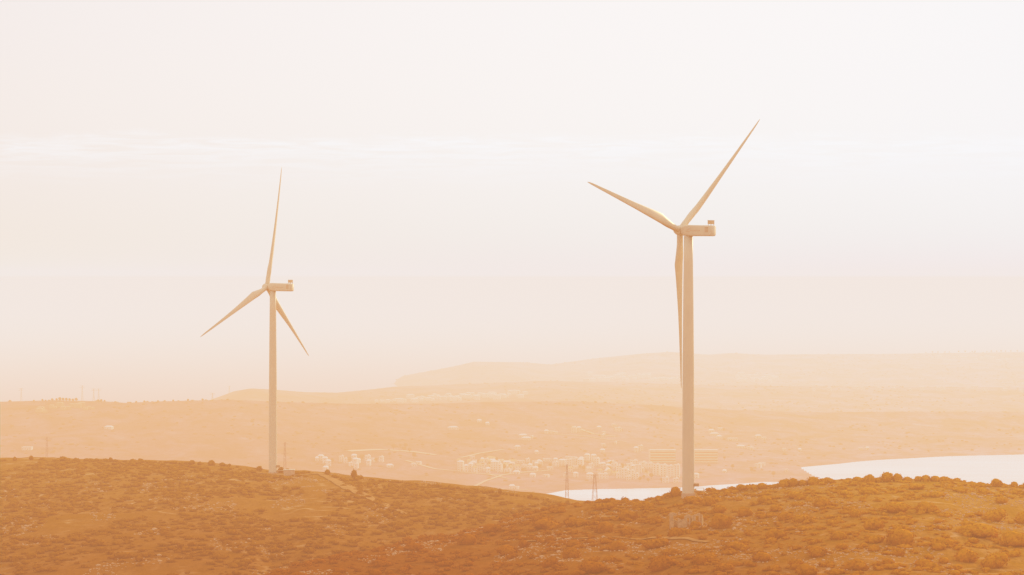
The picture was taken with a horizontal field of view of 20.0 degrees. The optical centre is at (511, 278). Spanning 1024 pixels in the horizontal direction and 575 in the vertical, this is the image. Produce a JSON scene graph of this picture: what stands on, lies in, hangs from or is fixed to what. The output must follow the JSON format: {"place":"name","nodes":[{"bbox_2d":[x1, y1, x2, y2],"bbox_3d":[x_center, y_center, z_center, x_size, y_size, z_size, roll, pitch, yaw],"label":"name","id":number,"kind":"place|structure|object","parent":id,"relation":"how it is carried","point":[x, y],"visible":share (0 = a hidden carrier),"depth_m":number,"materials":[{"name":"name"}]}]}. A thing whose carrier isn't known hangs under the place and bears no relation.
{"place":"outdoors","nodes":[
{"label":"outdoors","id":0,"kind":"place"},
{"bbox_2d":[0,457,593,574],"bbox_3d":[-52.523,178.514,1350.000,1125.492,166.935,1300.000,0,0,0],"label":"hill","id":1,"kind":"structure","parent":0,"point":[313,507],"depth_m":1203.23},
{"bbox_2d":[202,168,308,472],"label":"wind turbine","id":2,"kind":"object","parent":1,"relation":"on","point":[271,289],"visible":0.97,"depth_m":1451.88,"materials":[{"name":"paint"}]},
{"bbox_2d":[0,471,539,574],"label":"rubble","id":3,"kind":"object","parent":1,"relation":"on","point":[158,533],"visible":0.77,"depth_m":1235.57,"materials":[{"name":"stone"}]},
{"bbox_2d":[0,456,562,574],"bbox_3d":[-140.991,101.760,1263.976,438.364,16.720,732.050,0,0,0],"label":"scrub","id":4,"kind":"object","parent":1,"relation":"on","point":[392,487],"visible":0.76,"depth_m":1226.16,"materials":[{"name":"brown plant"}]},
{"bbox_2d":[283,469,294,475],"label":"transformer kiosk","id":5,"kind":"object","parent":1,"relation":"on","point":[288,472],"visible":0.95,"depth_m":1430.70,"materials":[{"name":"concrete"}]},
{"bbox_2d":[398,480,571,503],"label":"weeds","id":6,"kind":"object","parent":1,"relation":"on","point":[482,490],"visible":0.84,"depth_m":1331.60,"materials":[{"name":"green plant"}]},
{"bbox_2d":[564,464,568,495],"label":"pylon","id":7,"kind":"object","parent":1,"relation":"on","point":[566,479],"visible":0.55,"depth_m":1899.72,"materials":[{"name":"metal"}]},
{"bbox_2d":[591,474,597,499],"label":"pylon","id":8,"kind":"object","parent":1,"relation":"on","point":[593,490],"visible":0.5,"depth_m":1849.99,"materials":[{"name":"metal"}]},
{"bbox_2d":[317,472,406,513],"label":"dirt track","id":9,"kind":"structure","parent":0,"point":[339,483],"depth_m":1343.30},
{"bbox_2d":[347,449,436,454],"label":"valley road","id":10,"kind":"structure","parent":0,"point":[390,449],"depth_m":4563.37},
{"bbox_2d":[405,460,547,474],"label":"valley road","id":11,"kind":"structure","parent":0,"point":[471,472],"depth_m":4374.79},
{"bbox_2d":[0,281,1023,500],"bbox_3d":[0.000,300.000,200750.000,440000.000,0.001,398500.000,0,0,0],"label":"sea","id":12,"kind":"structure","parent":0,"point":[127,341],"depth_m":17085.04,"materials":[{"name":"liquid"}]},
{"bbox_2d":[0,352,1023,493],"bbox_3d":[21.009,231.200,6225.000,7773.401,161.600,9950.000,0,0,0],"label":"land","id":13,"kind":"structure","parent":0,"point":[821,425],"depth_m":5183.14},
{"bbox_2d":[457,460,463,470],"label":"house","id":14,"kind":"structure","parent":13,"relation":"on","point":[460,465],"depth_m":4360.30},
{"bbox_2d":[491,460,498,470],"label":"house","id":15,"kind":"structure","parent":13,"relation":"on","point":[494,463],"depth_m":4393.46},
{"bbox_2d":[0,352,1023,491],"bbox_3d":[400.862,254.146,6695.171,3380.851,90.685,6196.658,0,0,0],"label":"woodland","id":16,"kind":"object","parent":13,"relation":"on","point":[297,432],"visible":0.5,"depth_m":5294.61,"materials":[{"name":"orange plant"}]},
{"bbox_2d":[565,458,573,465],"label":"apartment block","id":17,"kind":"structure","parent":13,"relation":"on","point":[569,462],"depth_m":4509.36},
{"bbox_2d":[598,472,608,478],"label":"house","id":18,"kind":"structure","parent":13,"relation":"on","point":[604,475],"depth_m":4318.85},
{"bbox_2d":[621,467,627,477],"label":"apartment block","id":19,"kind":"structure","parent":13,"relation":"on","point":[624,472],"depth_m":4331.84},
{"bbox_2d":[635,463,641,472],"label":"apartment block","id":20,"kind":"structure","parent":13,"relation":"on","point":[638,468],"depth_m":4431.91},
{"bbox_2d":[653,463,659,474],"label":"apartment block","id":21,"kind":"structure","parent":13,"relation":"on","point":[656,469],"depth_m":4398.68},
{"bbox_2d":[649,449,675,462],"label":"hotel","id":22,"kind":"structure","parent":13,"relation":"on","point":[662,455],"depth_m":4613.21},
{"bbox_2d":[660,463,666,475],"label":"apartment block","id":23,"kind":"structure","parent":13,"relation":"on","point":[662,469],"depth_m":4380.71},
{"bbox_2d":[666,464,673,476],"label":"apartment block","id":24,"kind":"structure","parent":13,"relation":"on","point":[670,470],"depth_m":4360.23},
{"bbox_2d":[674,463,679,476],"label":"apartment block","id":25,"kind":"structure","parent":13,"relation":"on","point":[677,470],"depth_m":4360.24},
{"bbox_2d":[694,449,717,462],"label":"hotel","id":26,"kind":"structure","parent":13,"relation":"on","point":[705,455],"depth_m":4631.18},
{"bbox_2d":[0,0,1023,280],"label":"sky","id":27,"kind":"structure","parent":0,"point":[141,140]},
{"bbox_2d":[528,536,707,541],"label":"dirt track","id":28,"kind":"structure","parent":0,"point":[689,538],"depth_m":896.51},
{"bbox_2d":[287,478,1023,574],"bbox_3d":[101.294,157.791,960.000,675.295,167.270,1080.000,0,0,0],"label":"hill","id":29,"kind":"structure","parent":0,"point":[1015,564],"depth_m":899.96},
{"bbox_2d":[457,533,477,544],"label":"shrub","id":30,"kind":"object","parent":29,"relation":"on","point":[467,539],"visible":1,"depth_m":970.51,"materials":[{"name":"orange plant"}]},
{"bbox_2d":[480,524,502,532],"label":"shrub","id":31,"kind":"object","parent":29,"relation":"on","point":[488,528],"visible":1,"depth_m":1006.16,"materials":[{"name":"orange plant"}]},
{"bbox_2d":[494,545,518,555],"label":"shrub","id":32,"kind":"object","parent":29,"relation":"on","point":[503,550],"visible":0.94,"depth_m":910.51,"materials":[{"name":"orange plant"}]},
{"bbox_2d":[518,540,529,547],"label":"shrub","id":33,"kind":"object","parent":29,"relation":"on","point":[523,543],"visible":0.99,"depth_m":929.47,"materials":[{"name":"orange plant"}]},
{"bbox_2d":[529,519,559,529],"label":"shrub","id":34,"kind":"object","parent":29,"relation":"on","point":[544,524],"visible":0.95,"depth_m":995.37,"materials":[{"name":"orange plant"}]},
{"bbox_2d":[539,557,558,567],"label":"shrub","id":35,"kind":"object","parent":29,"relation":"on","point":[548,562],"visible":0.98,"depth_m":849.92,"materials":[{"name":"orange plant"}]},
{"bbox_2d":[560,547,581,557],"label":"shrub","id":36,"kind":"object","parent":29,"relation":"on","point":[572,552],"visible":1,"depth_m":871.68,"materials":[{"name":"orange plant"}]},
{"bbox_2d":[560,517,588,526],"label":"shrub","id":37,"kind":"object","parent":29,"relation":"on","point":[571,521],"visible":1,"depth_m":984.58,"materials":[{"name":"orange plant"}]},
{"bbox_2d":[575,561,608,573],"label":"shrub","id":38,"kind":"object","parent":29,"relation":"on","point":[591,567],"visible":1,"depth_m":824.85,"materials":[{"name":"orange plant"}]},
{"bbox_2d":[591,502,616,509],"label":"shrub","id":39,"kind":"object","parent":29,"relation":"on","point":[607,506],"visible":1,"depth_m":1033.86,"materials":[{"name":"orange plant"}]},
{"bbox_2d":[594,522,614,532],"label":"shrub","id":40,"kind":"object","parent":29,"relation":"on","point":[603,527],"visible":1,"depth_m":950.45,"materials":[{"name":"orange plant"}]},
{"bbox_2d":[602,555,616,561],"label":"shrub","id":41,"kind":"object","parent":29,"relation":"on","point":[611,558],"visible":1,"depth_m":849.72,"materials":[{"name":"orange plant"}]},
{"bbox_2d":[607,541,627,550],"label":"shrub","id":42,"kind":"object","parent":29,"relation":"on","point":[616,545],"visible":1,"depth_m":885.90,"materials":[{"name":"orange plant"}]},
{"bbox_2d":[618,526,634,535],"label":"shrub","id":43,"kind":"object","parent":29,"relation":"on","point":[625,530],"visible":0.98,"depth_m":936.96,"materials":[{"name":"orange plant"}]},
{"bbox_2d":[618,510,638,520],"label":"shrub","id":44,"kind":"object","parent":29,"relation":"on","point":[628,514],"visible":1,"depth_m":988.36,"materials":[{"name":"orange plant"}]},
{"bbox_2d":[630,501,654,509],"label":"shrub","id":45,"kind":"object","parent":29,"relation":"on","point":[643,504],"visible":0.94,"depth_m":1034.09,"materials":[{"name":"orange plant"}]},
{"bbox_2d":[264,475,1023,574],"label":"undergrowth","id":46,"kind":"object","parent":29,"relation":"on","point":[441,537],"visible":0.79,"depth_m":921.92,"materials":[{"name":"brown plant"}]},
{"bbox_2d":[642,537,670,548],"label":"shrub","id":47,"kind":"object","parent":29,"relation":"on","point":[656,543],"visible":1,"depth_m":883.75,"materials":[{"name":"orange plant"}]},
{"bbox_2d":[646,553,672,571],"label":"shrub","id":48,"kind":"object","parent":29,"relation":"on","point":[659,563],"visible":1,"depth_m":812.99,"materials":[{"name":"orange plant"}]},
{"bbox_2d":[299,483,1023,574],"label":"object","id":49,"kind":"object","parent":29,"relation":"on","point":[806,505],"visible":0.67,"depth_m":909.61,"materials":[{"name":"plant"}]},
{"bbox_2d":[588,119,759,498],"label":"wind turbine","id":50,"kind":"object","parent":29,"relation":"on","point":[684,278],"visible":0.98,"depth_m":1051.07,"materials":[{"name":"paint"}]},
{"bbox_2d":[667,527,683,536],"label":"shrub","id":51,"kind":"object","parent":29,"relation":"on","point":[674,532],"visible":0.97,"depth_m":903.72,"materials":[{"name":"orange plant"}]},
{"bbox_2d":[669,487,681,496],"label":"shrub","id":52,"kind":"object","parent":29,"relation":"on","point":[675,491],"visible":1,"depth_m":1060.48,"materials":[{"name":"orange plant"}]},
{"bbox_2d":[669,512,703,528],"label":"stone ruin","id":53,"kind":"object","parent":29,"relation":"on","point":[680,523],"visible":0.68,"depth_m":938.97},
{"bbox_2d":[680,496,701,503],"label":"shrub","id":54,"kind":"object","parent":29,"relation":"on","point":[689,499],"visible":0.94,"depth_m":1020.08,"materials":[{"name":"orange plant"}]},
{"bbox_2d":[690,554,707,564],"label":"shrub","id":55,"kind":"object","parent":29,"relation":"on","point":[698,559],"visible":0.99,"depth_m":809.40,"materials":[{"name":"orange plant"}]},
{"bbox_2d":[701,496,716,505],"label":"shrub","id":56,"kind":"object","parent":29,"relation":"on","point":[708,501],"visible":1,"depth_m":1002.23,"materials":[{"name":"orange plant"}]},
{"bbox_2d":[711,505,727,512],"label":"shrub","id":57,"kind":"object","parent":29,"relation":"on","point":[719,508],"visible":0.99,"depth_m":965.85,"materials":[{"name":"orange plant"}]},
{"bbox_2d":[707,513,732,528],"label":"shrub","id":58,"kind":"object","parent":29,"relation":"on","point":[720,521],"visible":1,"depth_m":918.43,"materials":[{"name":"orange plant"}]},
{"bbox_2d":[713,563,736,571],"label":"shrub","id":59,"kind":"object","parent":29,"relation":"on","point":[722,567],"visible":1,"depth_m":788.54,"materials":[{"name":"orange plant"}]},
{"bbox_2d":[720,549,738,554],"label":"shrub","id":60,"kind":"object","parent":29,"relation":"on","point":[730,552],"visible":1,"depth_m":835.03,"materials":[{"name":"orange plant"}]},
{"bbox_2d":[727,561,744,565],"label":"shrub","id":61,"kind":"object","parent":29,"relation":"on","point":[734,563],"visible":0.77,"depth_m":797.47,"materials":[{"name":"orange plant"}]},
{"bbox_2d":[724,541,749,549],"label":"shrub","id":62,"kind":"object","parent":29,"relation":"on","point":[735,545],"visible":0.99,"depth_m":847.58,"materials":[{"name":"orange plant"}]},
{"bbox_2d":[733,484,748,490],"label":"shrub","id":63,"kind":"object","parent":29,"relation":"on","point":[740,487],"visible":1,"depth_m":1061.16,"materials":[{"name":"orange plant"}]},
{"bbox_2d":[736,506,752,516],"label":"shrub","id":64,"kind":"object","parent":29,"relation":"on","point":[742,511],"visible":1,"depth_m":950.77,"materials":[{"name":"orange plant"}]},
{"bbox_2d":[749,552,773,561],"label":"shrub","id":65,"kind":"object","parent":29,"relation":"on","point":[760,557],"visible":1,"depth_m":804.88,"materials":[{"name":"orange plant"}]},
{"bbox_2d":[757,483,768,488],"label":"shrub","id":66,"kind":"object","parent":29,"relation":"on","point":[762,485],"visible":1,"depth_m":1061.96,"materials":[{"name":"orange plant"}]},
{"bbox_2d":[756,495,771,503],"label":"shrub","id":67,"kind":"object","parent":29,"relation":"on","point":[762,499],"visible":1,"depth_m":994.39,"materials":[{"name":"orange plant"}]},
{"bbox_2d":[763,529,787,538],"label":"shrub","id":68,"kind":"object","parent":29,"relation":"on","point":[776,533],"visible":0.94,"depth_m":869.13,"materials":[{"name":"orange plant"}]},
{"bbox_2d":[769,505,782,511],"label":"shrub","id":69,"kind":"object","parent":29,"relation":"on","point":[773,508],"visible":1,"depth_m":957.23,"materials":[{"name":"orange plant"}]},
{"bbox_2d":[778,479,789,487],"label":"shrub","id":70,"kind":"object","parent":29,"relation":"on","point":[783,483],"visible":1,"depth_m":1061.56,"materials":[{"name":"orange plant"}]},
{"bbox_2d":[788,478,798,486],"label":"shrub","id":71,"kind":"object","parent":29,"relation":"on","point":[793,481],"visible":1,"depth_m":1062.50,"materials":[{"name":"orange plant"}]},
{"bbox_2d":[784,491,806,498],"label":"shrub","id":72,"kind":"object","parent":29,"relation":"on","point":[791,495],"visible":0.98,"depth_m":1000.93,"materials":[{"name":"orange plant"}]},
{"bbox_2d":[791,513,809,522],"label":"shrub","id":73,"kind":"object","parent":29,"relation":"on","point":[800,518],"visible":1,"depth_m":917.65,"materials":[{"name":"orange plant"}]},
{"bbox_2d":[795,564,820,574],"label":"shrub","id":74,"kind":"object","parent":29,"relation":"on","point":[805,569],"visible":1,"depth_m":762.60,"materials":[{"name":"orange plant"}]},
{"bbox_2d":[806,476,822,484],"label":"shrub","id":75,"kind":"object","parent":29,"relation":"on","point":[813,480],"visible":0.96,"depth_m":1062.66,"materials":[{"name":"orange plant"}]},
{"bbox_2d":[806,546,828,556],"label":"shrub","id":76,"kind":"object","parent":29,"relation":"on","point":[816,551],"visible":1,"depth_m":804.46,"materials":[{"name":"orange plant"}]},
{"bbox_2d":[827,569,840,574],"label":"shrub","id":77,"kind":"object","parent":29,"relation":"on","point":[834,572],"visible":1,"depth_m":762.32,"materials":[{"name":"orange plant"}]},
{"bbox_2d":[829,530,849,539],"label":"shrub","id":78,"kind":"object","parent":29,"relation":"on","point":[838,535],"visible":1,"depth_m":842.15,"materials":[{"name":"orange plant"}]},
{"bbox_2d":[834,543,848,549],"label":"shrub","id":79,"kind":"object","parent":29,"relation":"on","point":[842,546],"visible":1,"depth_m":820.24,"materials":[{"name":"orange plant"}]},
{"bbox_2d":[839,490,852,495],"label":"shrub","id":80,"kind":"object","parent":29,"relation":"on","point":[844,492],"visible":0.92,"depth_m":1000.82,"materials":[{"name":"orange plant"}]},
{"bbox_2d":[842,559,868,569],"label":"shrub","id":81,"kind":"object","parent":29,"relation":"on","point":[849,564],"visible":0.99,"depth_m":771.16,"materials":[{"name":"orange plant"}]},
{"bbox_2d":[848,508,862,516],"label":"shrub","id":82,"kind":"object","parent":29,"relation":"on","point":[855,512],"visible":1,"depth_m":915.29,"materials":[{"name":"orange plant"}]},
{"bbox_2d":[853,562,869,570],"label":"shrub","id":83,"kind":"object","parent":29,"relation":"on","point":[858,566],"visible":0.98,"depth_m":769.00,"materials":[{"name":"orange plant"}]},
{"bbox_2d":[857,487,879,493],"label":"shrub","id":84,"kind":"object","parent":29,"relation":"on","point":[867,490],"visible":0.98,"depth_m":1001.27,"materials":[{"name":"orange plant"}]},
{"bbox_2d":[863,474,876,481],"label":"shrub","id":85,"kind":"object","parent":29,"relation":"on","point":[869,478],"visible":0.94,"depth_m":1063.71,"materials":[{"name":"orange plant"}]},
{"bbox_2d":[860,519,885,529],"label":"shrub","id":86,"kind":"object","parent":29,"relation":"on","point":[871,524],"visible":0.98,"depth_m":868.83,"materials":[{"name":"orange plant"}]},
{"bbox_2d":[866,537,879,542],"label":"shrub","id":87,"kind":"object","parent":29,"relation":"on","point":[871,539],"visible":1,"depth_m":831.18,"materials":[{"name":"orange plant"}]},
{"bbox_2d":[864,534,884,542],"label":"shrub","id":88,"kind":"object","parent":29,"relation":"on","point":[878,536],"visible":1,"depth_m":833.01,"materials":[{"name":"orange plant"}]},
{"bbox_2d":[880,472,893,481],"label":"shrub","id":89,"kind":"object","parent":29,"relation":"on","point":[887,477],"visible":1,"depth_m":1064.16,"materials":[{"name":"orange plant"}]},
{"bbox_2d":[881,558,894,563],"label":"shrub","id":90,"kind":"object","parent":29,"relation":"on","point":[887,561],"visible":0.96,"depth_m":781.33,"materials":[{"name":"orange plant"}]},
{"bbox_2d":[880,564,900,568],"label":"shrub","id":91,"kind":"object","parent":29,"relation":"on","point":[889,566],"visible":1,"depth_m":772.84,"materials":[{"name":"orange plant"}]},
{"bbox_2d":[879,501,912,512],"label":"shrub","id":92,"kind":"object","parent":29,"relation":"on","point":[895,507],"visible":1,"depth_m":923.15,"materials":[{"name":"orange plant"}]},
{"bbox_2d":[892,473,902,480],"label":"shrub","id":93,"kind":"object","parent":29,"relation":"on","point":[896,476],"visible":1,"depth_m":1064.52,"materials":[{"name":"orange plant"}]},
{"bbox_2d":[891,548,904,556],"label":"shrub","id":94,"kind":"object","parent":29,"relation":"on","point":[898,552],"visible":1,"depth_m":803.42,"materials":[{"name":"orange plant"}]},
{"bbox_2d":[883,529,918,545],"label":"shrub","id":95,"kind":"object","parent":29,"relation":"on","point":[895,537],"visible":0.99,"depth_m":827.78,"materials":[{"name":"orange plant"}]},
{"bbox_2d":[896,544,913,548],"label":"shrub","id":96,"kind":"object","parent":29,"relation":"on","point":[904,546],"visible":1,"depth_m":820.98,"materials":[{"name":"orange plant"}]},
{"bbox_2d":[909,484,925,489],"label":"shrub","id":97,"kind":"object","parent":29,"relation":"on","point":[915,486],"visible":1,"depth_m":1030.26,"materials":[{"name":"orange plant"}]},
{"bbox_2d":[913,558,931,565],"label":"shrub","id":98,"kind":"object","parent":29,"relation":"on","point":[921,561],"visible":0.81,"depth_m":786.65,"materials":[{"name":"orange plant"}]},
{"bbox_2d":[913,501,937,512],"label":"shrub","id":99,"kind":"object","parent":29,"relation":"on","point":[926,507],"visible":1,"depth_m":924.50,"materials":[{"name":"orange plant"}]},
{"bbox_2d":[930,543,945,549],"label":"shrub","id":100,"kind":"object","parent":29,"relation":"on","point":[937,546],"visible":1,"depth_m":816.27,"materials":[{"name":"orange plant"}]},
{"bbox_2d":[930,491,945,496],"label":"shrub","id":101,"kind":"object","parent":29,"relation":"on","point":[936,494],"visible":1,"depth_m":995.80,"materials":[{"name":"orange plant"}]},
{"bbox_2d":[938,557,949,563],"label":"shrub","id":102,"kind":"object","parent":29,"relation":"on","point":[943,560],"visible":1,"depth_m":793.02,"materials":[{"name":"orange plant"}]},
{"bbox_2d":[953,548,979,561],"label":"shrub","id":103,"kind":"object","parent":29,"relation":"on","point":[965,555],"visible":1,"depth_m":800.67,"materials":[{"name":"orange plant"}]},
{"bbox_2d":[955,523,1002,537],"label":"shrub","id":104,"kind":"object","parent":29,"relation":"on","point":[981,530],"visible":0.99,"depth_m":857.74,"materials":[{"name":"orange plant"}]},
{"bbox_2d":[980,550,1009,567],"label":"shrub","id":105,"kind":"object","parent":29,"relation":"on","point":[996,560],"visible":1,"depth_m":792.47,"materials":[{"name":"orange plant"}]},
{"bbox_2d":[981,508,1008,521],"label":"shrub","id":106,"kind":"object","parent":29,"relation":"on","point":[995,515],"visible":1,"depth_m":915.95,"materials":[{"name":"orange plant"}]},
{"bbox_2d":[990,478,1002,486],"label":"shrub","id":107,"kind":"object","parent":29,"relation":"on","point":[995,482],"visible":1,"depth_m":1065.81,"materials":[{"name":"orange plant"}]},
{"bbox_2d":[994,496,1007,503],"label":"shrub","id":108,"kind":"object","parent":29,"relation":"on","point":[1001,500],"visible":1,"depth_m":987.91,"materials":[{"name":"orange plant"}]},
{"bbox_2d":[997,531,1023,546],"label":"shrub","id":109,"kind":"object","parent":29,"relation":"on","point":[1011,538],"visible":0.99,"depth_m":843.01,"materials":[{"name":"orange plant"}]},
{"bbox_2d":[1007,550,1022,556],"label":"shrub","id":110,"kind":"object","parent":29,"relation":"on","point":[1015,553],"visible":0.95,"depth_m":818.02,"materials":[{"name":"orange plant"}]},
{"bbox_2d":[1013,511,1023,523],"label":"shrub","id":111,"kind":"object","parent":29,"relation":"on","point":[1019,519],"visible":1,"depth_m":915.10,"materials":[{"name":"orange plant"}]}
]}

